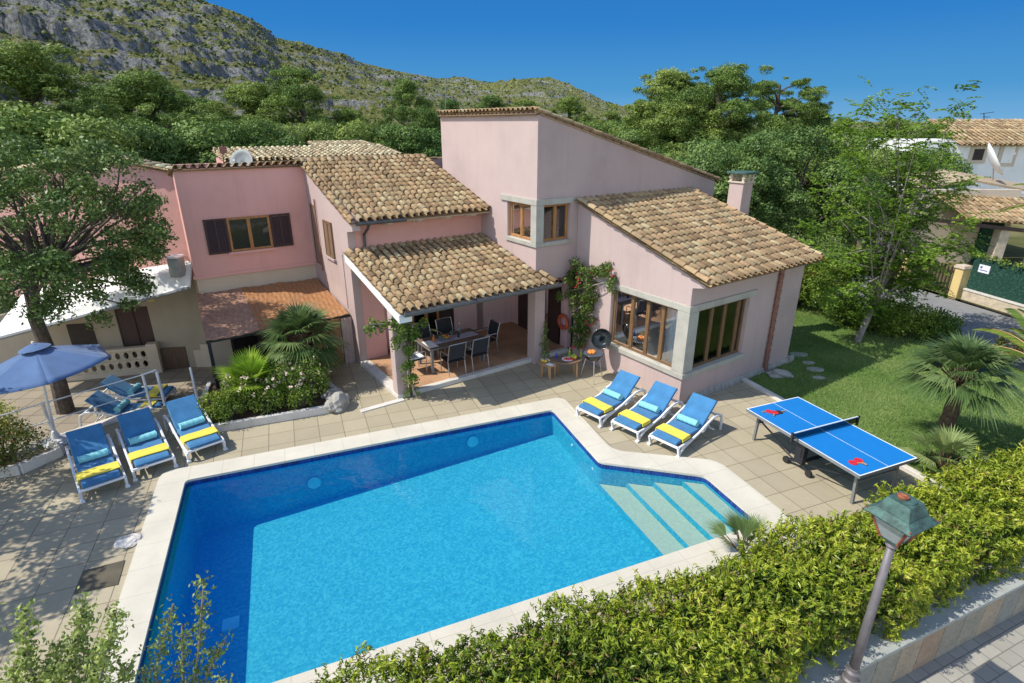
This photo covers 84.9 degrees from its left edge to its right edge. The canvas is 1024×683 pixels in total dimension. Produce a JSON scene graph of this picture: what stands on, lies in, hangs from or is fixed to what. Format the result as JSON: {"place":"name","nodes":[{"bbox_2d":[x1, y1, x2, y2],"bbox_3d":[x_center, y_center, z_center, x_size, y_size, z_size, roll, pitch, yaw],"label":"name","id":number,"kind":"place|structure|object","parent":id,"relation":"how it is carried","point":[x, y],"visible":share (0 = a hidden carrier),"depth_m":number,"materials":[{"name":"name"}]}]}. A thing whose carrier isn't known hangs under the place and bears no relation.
{"place":"outdoors","nodes":[
{"label":"outdoors","id":0,"kind":"place"},
{"bbox_2d":[0,303,432,452],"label":"terrace","id":1,"kind":"structure","parent":0,"point":[180,379],"depth_m":16.38,"materials":[{"name":"tile"}]},
{"bbox_2d":[0,369,165,435],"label":"railing","id":2,"kind":"object","parent":1,"relation":"on","point":[42,404],"visible":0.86,"depth_m":13.11,"materials":[{"name":"white metal"}]},
{"bbox_2d":[0,133,178,414],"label":"oak tree","id":3,"kind":"object","parent":1,"relation":"on","point":[32,263],"visible":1,"depth_m":12.97,"materials":[{"name":"green plant"}]},
{"bbox_2d":[0,261,205,371],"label":"annex","id":4,"kind":"object","parent":1,"relation":"on","point":[168,315],"visible":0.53,"depth_m":17.36,"materials":[{"name":"beige paint"}]},
{"bbox_2d":[66,323,97,344],"bbox_3d":[-13.285,-0.169,17.319,0.700,0.800,0.030,-4,22,-10],"label":"window","id":5,"kind":"structure","parent":4,"relation":"in","point":[78,334],"depth_m":17.28,"materials":[{"name":"brown wood"}]},
{"bbox_2d":[115,306,154,366],"bbox_3d":[-11.799,-0.086,17.728,0.930,2.150,0.080,-4,22,-10],"label":"door","id":6,"kind":"structure","parent":4,"relation":"in","point":[136,329],"depth_m":17.57,"materials":[{"name":"brown wood"}]},
{"bbox_2d":[66,341,163,381],"bbox_3d":[-13.036,0.687,17.312,3.850,0.990,0.260,-6,22,-16],"label":"balustrade","id":7,"kind":"object","parent":1,"relation":"on","point":[152,358],"visible":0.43,"depth_m":17.54,"materials":[{"name":"beige paint"}]},
{"bbox_2d":[79,390,162,426],"bbox_3d":[-10.342,1.740,14.866,1.847,0.824,0.800,-3,21,-7],"label":"sun lounger","id":8,"kind":"object","parent":1,"relation":"on","point":[97,397],"visible":0.51,"depth_m":14.71,"materials":[{"name":"blue fabric"}]},
{"bbox_2d":[97,374,177,410],"bbox_3d":[-10.642,1.378,15.798,1.847,0.824,0.800,-3,21,-7],"label":"sun lounger","id":9,"kind":"object","parent":1,"relation":"on","point":[121,388],"visible":0.55,"depth_m":15.65,"materials":[{"name":"blue fabric"}]},
{"bbox_2d":[159,347,189,369],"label":"wooden gate","id":10,"kind":"structure","parent":1,"relation":"on","point":[174,358],"depth_m":18.03,"materials":[{"name":"brown wood"}]},
{"bbox_2d":[197,278,348,388],"bbox_3d":[-7.091,-0.011,16.706,3.743,2.730,3.124,-14,25,-32],"label":"pergola","id":11,"kind":"object","parent":1,"relation":"on","point":[234,313],"visible":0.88,"depth_m":16.23,"materials":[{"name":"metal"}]},
{"bbox_2d":[0,106,824,412],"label":"villa","id":12,"kind":"object","parent":1,"relation":"on","point":[502,216],"visible":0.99,"depth_m":15.87,"materials":[{"name":"pink paint"}]},
{"bbox_2d":[226,215,272,251],"bbox_3d":[-7.908,-3.274,16.917,1.190,1.000,0.068,-14,25,-32],"label":"window","id":13,"kind":"structure","parent":12,"relation":"in","point":[247,218],"depth_m":16.88,"materials":[{"name":"orange wood"}]},
{"bbox_2d":[364,316,428,398],"bbox_3d":[-2.801,0.460,13.908,1.612,2.328,0.713,-9,23,-23],"label":"climbing vine","id":14,"kind":"object","parent":12,"relation":"attached to","point":[408,364],"visible":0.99,"depth_m":13.75,"materials":[{"name":"green plant"}]},
{"bbox_2d":[415,328,484,373],"bbox_3d":[-1.759,0.257,16.249,1.810,0.742,0.940,-14,25,-32],"label":"dining table","id":15,"kind":"object","parent":12,"relation":"on","point":[469,340],"visible":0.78,"depth_m":16.00,"materials":[{"name":"brown wood"}]},
{"bbox_2d":[510,201,530,239],"bbox_3d":[0.290,-3.409,15.774,0.068,1.000,1.140,-14,25,-32],"label":"window","id":16,"kind":"structure","parent":12,"relation":"in","point":[520,214],"depth_m":15.83,"materials":[{"name":"orange wood"}]},
{"bbox_2d":[611,290,677,366],"bbox_3d":[3.470,-0.397,14.747,0.068,1.570,2.240,-14,25,-32],"label":"window","id":17,"kind":"structure","parent":12,"relation":"in","point":[631,329],"depth_m":14.95,"materials":[{"name":"brown wood"}]},
{"bbox_2d":[663,308,677,363],"bbox_3d":[4.101,0.040,14.301,0.076,2.200,0.460,-14,25,-32],"label":"curtain","id":18,"kind":"object","parent":12,"relation":"hanging from","point":[670,335],"visible":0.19,"depth_m":14.30,"materials":[{"name":"white fabric"}]},
{"bbox_2d":[692,298,745,367],"bbox_3d":[5.270,-0.250,14.369,2.000,1.570,0.068,-14,25,-32],"label":"window","id":19,"kind":"structure","parent":12,"relation":"in","point":[719,327],"depth_m":14.40,"materials":[{"name":"brown wood"}]},
{"bbox_2d":[173,434,656,682],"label":"pool floor","id":20,"kind":"structure","parent":0,"point":[310,587],"depth_m":10.54,"materials":[{"name":"tile"}]},
{"bbox_2d":[139,415,745,682],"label":"pool wall","id":21,"kind":"structure","parent":20,"relation":"on","point":[210,508],"depth_m":11.93,"materials":[{"name":"tile"}]},
{"bbox_2d":[136,412,749,682],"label":"pool waterline tiles","id":22,"kind":"object","parent":21,"relation":"attached to","point":[599,465],"visible":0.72,"depth_m":11.63,"materials":[{"name":"blue tile"}]},
{"bbox_2d":[598,484,662,556],"bbox_3d":[3.133,3.578,11.065,1.718,0.450,2.735,-8,23,-20],"label":"pool step","id":23,"kind":"object","parent":20,"relation":"on","point":[634,526],"visible":0.07,"depth_m":10.81,"materials":[{"name":"tile"}]},
{"bbox_2d":[600,484,683,554],"bbox_3d":[3.144,3.365,10.980,1.698,0.001,2.720,-8,23,-20],"label":"pool step tread","id":24,"kind":"object","parent":23,"relation":"on","point":[663,540],"visible":0.17,"depth_m":10.78,"materials":[{"name":"tile"}]},
{"bbox_2d":[626,483,688,547],"bbox_3d":[3.409,3.549,10.988,1.248,0.560,2.399,-8,23,-20],"label":"pool step","id":25,"kind":"object","parent":20,"relation":"on","point":[669,529],"visible":0.07,"depth_m":10.74,"materials":[{"name":"tile"}]},
{"bbox_2d":[628,483,707,546],"bbox_3d":[3.421,3.285,10.883,1.228,0.001,2.385,-8,23,-20],"label":"pool step tread","id":26,"kind":"object","parent":25,"relation":"on","point":[676,521],"visible":0.33,"depth_m":10.74,"materials":[{"name":"tile"}]},
{"bbox_2d":[653,482,713,539],"bbox_3d":[3.668,3.518,10.915,0.808,0.670,2.085,-8,23,-20],"label":"pool step","id":27,"kind":"object","parent":20,"relation":"on","point":[695,524],"visible":0.14,"depth_m":10.73,"materials":[{"name":"tile"}]},
{"bbox_2d":[654,482,731,537],"bbox_3d":[3.680,3.203,10.790,0.788,0.001,2.070,-8,23,-20],"label":"pool step tread","id":28,"kind":"object","parent":27,"relation":"on","point":[691,506],"visible":0.33,"depth_m":10.82,"materials":[{"name":"tile"}]},
{"bbox_2d":[682,482,733,529],"bbox_3d":[3.945,3.489,10.838,0.338,0.780,1.749,-8,23,-20],"label":"pool step","id":29,"kind":"object","parent":20,"relation":"on","point":[702,501],"visible":0.21,"depth_m":10.81,"materials":[{"name":"tile"}]},
{"bbox_2d":[685,482,741,518],"bbox_3d":[3.957,3.123,10.693,0.318,0.001,1.735,-8,23,-20],"label":"pool step tread","id":30,"kind":"object","parent":29,"relation":"on","point":[712,499],"visible":0.5,"depth_m":10.88,"materials":[{"name":"tile"}]},
{"bbox_2d":[0,332,922,682],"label":"pool deck","id":31,"kind":"structure","parent":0,"point":[56,538],"depth_m":11.40,"materials":[{"name":"tile"}]},
{"bbox_2d":[0,415,49,475],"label":"shrub","id":32,"kind":"object","parent":31,"relation":"on","point":[6,457],"visible":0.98,"depth_m":11.47,"materials":[{"name":"green plant"}]},
{"bbox_2d":[0,439,65,477],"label":"planter kerb","id":33,"kind":"structure","parent":31,"relation":"on","point":[56,451],"depth_m":11.52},
{"bbox_2d":[0,341,111,448],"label":"parasol","id":34,"kind":"object","parent":31,"relation":"on","point":[32,365],"visible":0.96,"depth_m":11.42,"materials":[{"name":"blue fabric"}]},
{"bbox_2d":[0,586,140,682],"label":"young tree","id":35,"kind":"object","parent":31,"relation":"on","point":[100,658],"visible":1,"depth_m":5.64,"materials":[{"name":"green plant"}]},
{"bbox_2d":[65,423,130,503],"bbox_3d":[-8.363,2.322,11.192,0.800,0.824,1.847,-18,28,-39],"label":"sun lounger","id":36,"kind":"object","parent":31,"relation":"on","point":[87,440],"visible":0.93,"depth_m":11.23,"materials":[{"name":"blue fabric"}]},
{"bbox_2d":[74,560,124,593],"bbox_3d":[-6.442,3.691,8.756,0.571,0.011,0.566,-9,23,-22],"label":"access cover","id":37,"kind":"object","parent":31,"relation":"on","point":[101,577],"visible":1,"depth_m":8.75,"materials":[{"name":"beige stone"}]},
{"bbox_2d":[115,407,178,481],"bbox_3d":[-7.791,2.071,11.835,0.800,0.824,1.847,-17,27,-38],"label":"sun lounger","id":38,"kind":"object","parent":31,"relation":"on","point":[132,424],"visible":0.93,"depth_m":11.88,"materials":[{"name":"blue fabric"}]},
{"bbox_2d":[126,570,233,682],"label":"young tree","id":39,"kind":"object","parent":31,"relation":"on","point":[218,652],"visible":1,"depth_m":6.00,"materials":[{"name":"green plant"}]},
{"bbox_2d":[163,394,227,462],"bbox_3d":[-7.104,1.840,12.431,0.800,0.824,1.847,-19,28,-39],"label":"sun lounger","id":40,"kind":"object","parent":31,"relation":"on","point":[183,409],"visible":0.89,"depth_m":12.45,"materials":[{"name":"blue fabric"}]},
{"bbox_2d":[199,376,348,431],"bbox_3d":[-6.042,1.427,14.321,3.553,0.200,2.680,-7,22,-17],"label":"planter","id":41,"kind":"object","parent":31,"relation":"on","point":[274,418],"visible":0.43,"depth_m":13.28,"materials":[{"name":"white stone"}]},
{"bbox_2d":[203,374,329,423],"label":"planter soil","id":42,"kind":"structure","parent":41,"relation":"in","point":[319,401],"depth_m":13.79,"materials":[{"name":"brown soil"}]},
{"bbox_2d":[210,394,248,424],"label":"shrub","id":43,"kind":"object","parent":42,"relation":"on","point":[233,411],"visible":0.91,"depth_m":12.98,"materials":[{"name":"green plant"}]},
{"bbox_2d":[218,371,267,410],"bbox_3d":[-6.429,1.213,13.457,1.083,0.998,1.139,0,21,0],"label":"shrub","id":44,"kind":"object","parent":42,"relation":"on","point":[239,393],"visible":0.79,"depth_m":13.23,"materials":[{"name":"green plant"}]},
{"bbox_2d":[211,345,289,394],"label":"fan palm","id":45,"kind":"object","parent":42,"relation":"on","point":[244,362],"visible":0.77,"depth_m":13.51,"materials":[{"name":"green plant"}]},
{"bbox_2d":[247,388,286,415],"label":"shrub","id":46,"kind":"object","parent":42,"relation":"on","point":[264,407],"visible":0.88,"depth_m":13.31,"materials":[{"name":"green plant"}]},
{"bbox_2d":[256,361,306,406],"bbox_3d":[-5.638,1.080,13.634,1.228,1.123,1.300,0,21,0],"label":"shrub","id":47,"kind":"object","parent":42,"relation":"on","point":[276,375],"visible":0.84,"depth_m":13.49,"materials":[{"name":"green plant"}]},
{"bbox_2d":[282,383,320,409],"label":"shrub","id":48,"kind":"object","parent":42,"relation":"on","point":[295,399],"visible":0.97,"depth_m":13.52,"materials":[{"name":"green plant"}]},
{"bbox_2d":[253,299,352,378],"bbox_3d":[-5.535,-0.010,14.814,2.645,2.272,2.622,0,21,0],"label":"fan palm","id":49,"kind":"object","parent":42,"relation":"on","point":[305,318],"visible":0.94,"depth_m":14.35,"materials":[{"name":"green plant"}]},
{"bbox_2d":[291,355,331,398],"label":"shrub","id":50,"kind":"object","parent":42,"relation":"on","point":[312,369],"visible":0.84,"depth_m":13.91,"materials":[{"name":"green plant"}]},
{"bbox_2d":[96,398,802,682],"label":"pool coping","id":51,"kind":"object","parent":31,"relation":"on","point":[139,593],"visible":0.82,"depth_m":9.85,"materials":[{"name":"stone"}]},
{"bbox_2d":[555,256,617,356],"bbox_3d":[2.192,-0.869,16.028,2.044,3.246,1.022,19,28,40],"label":"bougainvillea","id":52,"kind":"object","parent":31,"relation":"on","point":[573,280],"visible":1,"depth_m":15.88,"materials":[{"name":"green plant"}]},
{"bbox_2d":[580,328,611,384],"bbox_3d":[2.310,0.374,15.435,0.866,1.361,0.633,-18,28,-38],"label":"kettle barbecue","id":53,"kind":"object","parent":31,"relation":"on","point":[601,338],"visible":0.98,"depth_m":15.48,"materials":[{"name":"metal"}]},
{"bbox_2d":[575,370,646,427],"bbox_3d":[2.470,1.327,13.749,1.847,0.824,0.800,-18,28,-39],"label":"sun lounger","id":54,"kind":"object","parent":31,"relation":"on","point":[623,383],"visible":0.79,"depth_m":13.71,"materials":[{"name":"blue fabric"}]},
{"bbox_2d":[610,381,682,442],"bbox_3d":[3.210,1.563,13.143,1.847,0.824,0.800,-18,28,-39],"label":"sun lounger","id":55,"kind":"object","parent":31,"relation":"on","point":[660,394],"visible":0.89,"depth_m":13.11,"materials":[{"name":"blue fabric"}]},
{"bbox_2d":[647,392,722,457],"bbox_3d":[3.930,1.795,12.546,1.847,0.824,0.800,-18,28,-39],"label":"sun lounger","id":56,"kind":"object","parent":31,"relation":"on","point":[699,407],"visible":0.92,"depth_m":12.52,"materials":[{"name":"blue fabric"}]},
{"bbox_2d":[746,397,917,503],"bbox_3d":[6.400,2.191,11.582,1.536,0.764,2.752,-8,23,-21],"label":"table tennis","id":57,"kind":"object","parent":31,"relation":"on","point":[841,447],"visible":0.92,"depth_m":11.19,"materials":[{"name":"blue wood"}]},
{"bbox_2d":[790,415,859,442],"bbox_3d":[6.400,1.781,11.422,1.880,0.220,0.040,-8,23,-21],"label":"table tennis net","id":58,"kind":"object","parent":57,"relation":"attached to","point":[822,428],"visible":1,"depth_m":11.39,"materials":[{"name":"fabric"}]},
{"bbox_2d":[0,0,941,136],"bbox_3d":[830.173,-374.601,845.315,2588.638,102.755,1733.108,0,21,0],"label":"hills","id":59,"kind":"structure","parent":0,"point":[26,25],"depth_m":263.71,"materials":[{"name":"green plant"}]},
{"bbox_2d":[0,0,625,127],"bbox_3d":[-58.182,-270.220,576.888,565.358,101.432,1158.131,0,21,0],"label":"hillside scrub","id":60,"kind":"object","parent":59,"relation":"on","point":[161,55],"visible":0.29,"depth_m":284.31,"materials":[{"name":"green plant"}]},
{"bbox_2d":[205,0,1023,121],"label":"sky","id":61,"kind":"structure","parent":0,"point":[602,48],"materials":[{"name":"blue"}]},
{"bbox_2d":[430,175,1012,334],"bbox_3d":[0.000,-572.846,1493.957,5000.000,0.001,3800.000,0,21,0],"label":"ground","id":62,"kind":"structure","parent":0,"point":[433,330],"depth_m":24.62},
{"bbox_2d":[0,103,85,303],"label":"laurel tree","id":63,"kind":"object","parent":62,"relation":"on","point":[33,121],"visible":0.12,"depth_m":20.75,"materials":[{"name":"green plant"}]},
{"bbox_2d":[0,113,164,313],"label":"laurel tree","id":64,"kind":"object","parent":62,"relation":"on","point":[107,132],"visible":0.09,"depth_m":20.54,"materials":[{"name":"green plant"}]},
{"bbox_2d":[0,38,182,163],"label":"pine tree","id":65,"kind":"object","parent":62,"relation":"on","point":[24,69],"visible":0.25,"depth_m":23.26,"materials":[{"name":"green plant"}]},
{"bbox_2d":[55,69,224,161],"bbox_3d":[-20.922,-10.834,34.622,11.719,10.693,11.368,4,22,9],"label":"pine tree","id":66,"kind":"object","parent":62,"relation":"on","point":[139,87],"visible":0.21,"depth_m":31.50,"materials":[{"name":"green plant"}]},
{"bbox_2d":[116,122,206,163],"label":"laurel tree","id":67,"kind":"object","parent":62,"relation":"on","point":[147,142],"visible":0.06,"depth_m":24.20,"materials":[{"name":"green plant"}]},
{"bbox_2d":[105,115,257,163],"bbox_3d":[-16.767,-7.370,29.171,11.021,8.232,10.398,-18,27,-38],"label":"laurel tree","id":68,"kind":"object","parent":62,"relation":"on","point":[198,139],"visible":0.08,"depth_m":26.30,"materials":[{"name":"green plant"}]},
{"bbox_2d":[177,114,305,163],"bbox_3d":[-15.797,-9.187,33.675,9.328,8.361,8.800,7,22,17],"label":"laurel tree","id":69,"kind":"object","parent":62,"relation":"on","point":[253,138],"visible":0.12,"depth_m":32.11,"materials":[{"name":"green plant"}]},
{"bbox_2d":[179,81,322,131],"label":"pine tree","id":70,"kind":"object","parent":62,"relation":"on","point":[246,98],"visible":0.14,"depth_m":40.17,"materials":[{"name":"green plant"}]},
{"bbox_2d":[252,118,345,143],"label":"laurel tree","id":71,"kind":"object","parent":62,"relation":"on","point":[292,129],"visible":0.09,"depth_m":36.85,"materials":[{"name":"green plant"}]},
{"bbox_2d":[244,64,366,137],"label":"pine tree","id":72,"kind":"object","parent":62,"relation":"on","point":[283,97],"visible":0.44,"depth_m":40.10,"materials":[{"name":"green plant"}]},
{"bbox_2d":[303,118,397,150],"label":"laurel tree","id":73,"kind":"object","parent":62,"relation":"on","point":[359,130],"visible":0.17,"depth_m":38.04,"materials":[{"name":"green plant"}]},
{"bbox_2d":[355,121,441,156],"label":"laurel tree","id":74,"kind":"object","parent":62,"relation":"on","point":[403,139],"visible":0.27,"depth_m":38.87,"materials":[{"name":"green plant"}]},
{"bbox_2d":[370,76,441,151],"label":"pine tree","id":75,"kind":"object","parent":62,"relation":"on","point":[405,89],"visible":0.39,"depth_m":50.37,"materials":[{"name":"green plant"}]},
{"bbox_2d":[545,96,596,123],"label":"pine tree","id":76,"kind":"object","parent":62,"relation":"on","point":[572,104],"visible":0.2,"depth_m":71.97,"materials":[{"name":"green plant"}]},
{"bbox_2d":[611,124,684,154],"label":"laurel tree","id":77,"kind":"object","parent":62,"relation":"on","point":[631,136],"visible":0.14,"depth_m":42.06,"materials":[{"name":"green plant"}]},
{"bbox_2d":[606,67,735,151],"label":"pine tree","id":78,"kind":"object","parent":62,"relation":"on","point":[673,76],"visible":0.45,"depth_m":42.10,"materials":[{"name":"green plant"}]},
{"bbox_2d":[620,79,756,147],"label":"pine tree","id":79,"kind":"object","parent":62,"relation":"on","point":[748,124],"visible":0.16,"depth_m":44.39,"materials":[{"name":"green plant"}]},
{"bbox_2d":[651,62,805,151],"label":"pine tree","id":80,"kind":"object","parent":62,"relation":"on","point":[727,80],"visible":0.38,"depth_m":41.10,"materials":[{"name":"green plant"}]},
{"bbox_2d":[668,132,813,235],"bbox_3d":[9.454,-5.399,25.053,7.714,7.455,7.198,-8,23,-21],"label":"laurel tree","id":81,"kind":"object","parent":62,"relation":"on","point":[713,157],"visible":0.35,"depth_m":23.20,"materials":[{"name":"green plant"}]},
{"bbox_2d":[746,76,829,204],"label":"pine tree","id":82,"kind":"object","parent":62,"relation":"on","point":[812,108],"visible":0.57,"depth_m":48.19,"materials":[{"name":"green plant"}]},
{"bbox_2d":[712,124,892,252],"bbox_3d":[13.235,-6.531,27.543,9.658,7.778,9.012,7,22,18],"label":"laurel tree","id":83,"kind":"object","parent":62,"relation":"on","point":[819,146],"visible":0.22,"depth_m":25.31,"materials":[{"name":"green plant"}]},
{"bbox_2d":[778,95,833,149],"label":"pine tree","id":84,"kind":"object","parent":62,"relation":"on","point":[825,121],"visible":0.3,"depth_m":49.47,"materials":[{"name":"green plant"}]},
{"bbox_2d":[774,148,896,247],"bbox_3d":[16.367,-6.787,29.333,6.436,6.911,6.006,17,27,37],"label":"laurel tree","id":85,"kind":"object","parent":62,"relation":"on","point":[878,153],"visible":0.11,"depth_m":27.80,"materials":[{"name":"green plant"}]},
{"bbox_2d":[886,146,980,186],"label":"laurel tree","id":86,"kind":"object","parent":62,"relation":"on","point":[963,167],"visible":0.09,"depth_m":33.23,"materials":[{"name":"green plant"}]},
{"bbox_2d":[871,169,1023,277],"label":"house","id":87,"kind":"structure","parent":62,"relation":"on","point":[998,229],"depth_m":27.36,"materials":[{"name":"ceramic"}]},
{"bbox_2d":[749,295,1023,485],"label":"lawn","id":88,"kind":"structure","parent":0,"point":[928,413],"depth_m":14.74,"materials":[{"name":"green plant"}]},
{"bbox_2d":[799,271,862,313],"bbox_3d":[11.672,-1.812,20.719,2.269,1.640,2.129,0,21,0],"label":"shrub","id":89,"kind":"object","parent":88,"relation":"on","point":[817,297],"visible":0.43,"depth_m":20.49,"materials":[{"name":"green plant"}]},
{"bbox_2d":[820,291,871,328],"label":"shrub","id":90,"kind":"object","parent":88,"relation":"on","point":[844,305],"visible":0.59,"depth_m":19.27,"materials":[{"name":"green plant"}]},
{"bbox_2d":[844,299,911,335],"bbox_3d":[12.422,-0.891,18.932,1.909,1.299,2.191,14,25,33],"label":"shrub","id":91,"kind":"object","parent":88,"relation":"on","point":[876,323],"visible":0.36,"depth_m":18.53,"materials":[{"name":"green plant"}]},
{"bbox_2d":[791,76,997,342],"bbox_3d":[11.522,-3.732,17.071,8.665,7.860,5.162,-6,22,-14],"label":"lawn tree","id":92,"kind":"object","parent":88,"relation":"on","point":[878,285],"visible":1,"depth_m":16.37,"materials":[{"name":"green plant"}]},
{"bbox_2d":[879,301,944,340],"bbox_3d":[13.044,-0.680,18.402,1.996,1.405,1.770,-11,24,-26],"label":"shrub","id":93,"kind":"object","parent":88,"relation":"on","point":[915,312],"visible":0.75,"depth_m":18.00,"materials":[{"name":"green plant"}]},
{"bbox_2d":[907,307,966,341],"bbox_3d":[13.885,-0.502,18.313,1.839,1.183,1.688,0,21,0],"label":"shrub","id":94,"kind":"object","parent":88,"relation":"on","point":[949,325],"visible":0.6,"depth_m":17.97,"materials":[{"name":"green plant"}]},
{"bbox_2d":[896,421,988,468],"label":"fan palm","id":95,"kind":"object","parent":88,"relation":"on","point":[951,442],"visible":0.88,"depth_m":11.20,"materials":[{"name":"green plant"}]},
{"bbox_2d":[882,329,1023,437],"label":"fan palm","id":96,"kind":"object","parent":88,"relation":"on","point":[969,354],"visible":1,"depth_m":11.46,"materials":[{"name":"green plant"}]},
{"bbox_2d":[973,308,1023,357],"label":"date palm","id":97,"kind":"object","parent":88,"relation":"on","point":[1017,316],"visible":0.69,"depth_m":16.04,"materials":[{"name":"green plant"}]},
{"bbox_2d":[807,274,1023,370],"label":"road","id":98,"kind":"structure","parent":0,"point":[977,317],"depth_m":20.61,"materials":[{"name":"grey asphalt"}]},
{"bbox_2d":[960,257,1023,316],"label":"garden fence","id":99,"kind":"object","parent":98,"relation":"on","point":[998,287],"visible":0.81,"depth_m":21.29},
{"bbox_2d":[866,118,1023,193],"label":"white house","id":100,"kind":"structure","parent":0,"point":[1004,138],"depth_m":38.34,"materials":[{"name":"paint"}]},
{"bbox_2d":[892,610,1023,682],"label":"pavement","id":101,"kind":"structure","parent":0,"point":[994,654],"depth_m":8.07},
{"bbox_2d":[758,553,1023,682],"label":"street wall","id":102,"kind":"structure","parent":101,"relation":"on","point":[989,605],"depth_m":7.84,"materials":[{"name":"paint"}]},
{"bbox_2d":[841,491,940,682],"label":"street lamp","id":103,"kind":"object","parent":102,"relation":"on","point":[906,514],"visible":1,"depth_m":6.10,"materials":[{"name":"grey metal"}]},
{"bbox_2d":[895,224,1023,314],"bbox_3d":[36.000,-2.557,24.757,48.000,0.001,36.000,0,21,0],"label":"wall","id":104,"kind":"structure","parent":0,"point":[1014,251],"depth_m":30.28,"materials":[{"name":"beige paint"}]},
{"bbox_2d":[948,264,972,298],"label":"gate pillar","id":105,"kind":"structure","parent":104,"relation":"on","point":[960,278],"depth_m":22.60,"materials":[{"name":"yellow paint"}]},
{"label":"hedge bed","id":106,"kind":"structure","parent":0,"visible":0},
{"bbox_2d":[310,439,1023,682],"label":"hedge","id":107,"kind":"object","parent":106,"relation":"on","point":[778,617],"visible":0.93,"depth_m":7.07,"materials":[{"name":"green plant"}]},
{"bbox_2d":[702,506,789,564],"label":"fan palm","id":108,"kind":"object","parent":106,"relation":"on","point":[736,523],"visible":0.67,"depth_m":8.79,"materials":[{"name":"green plant"}]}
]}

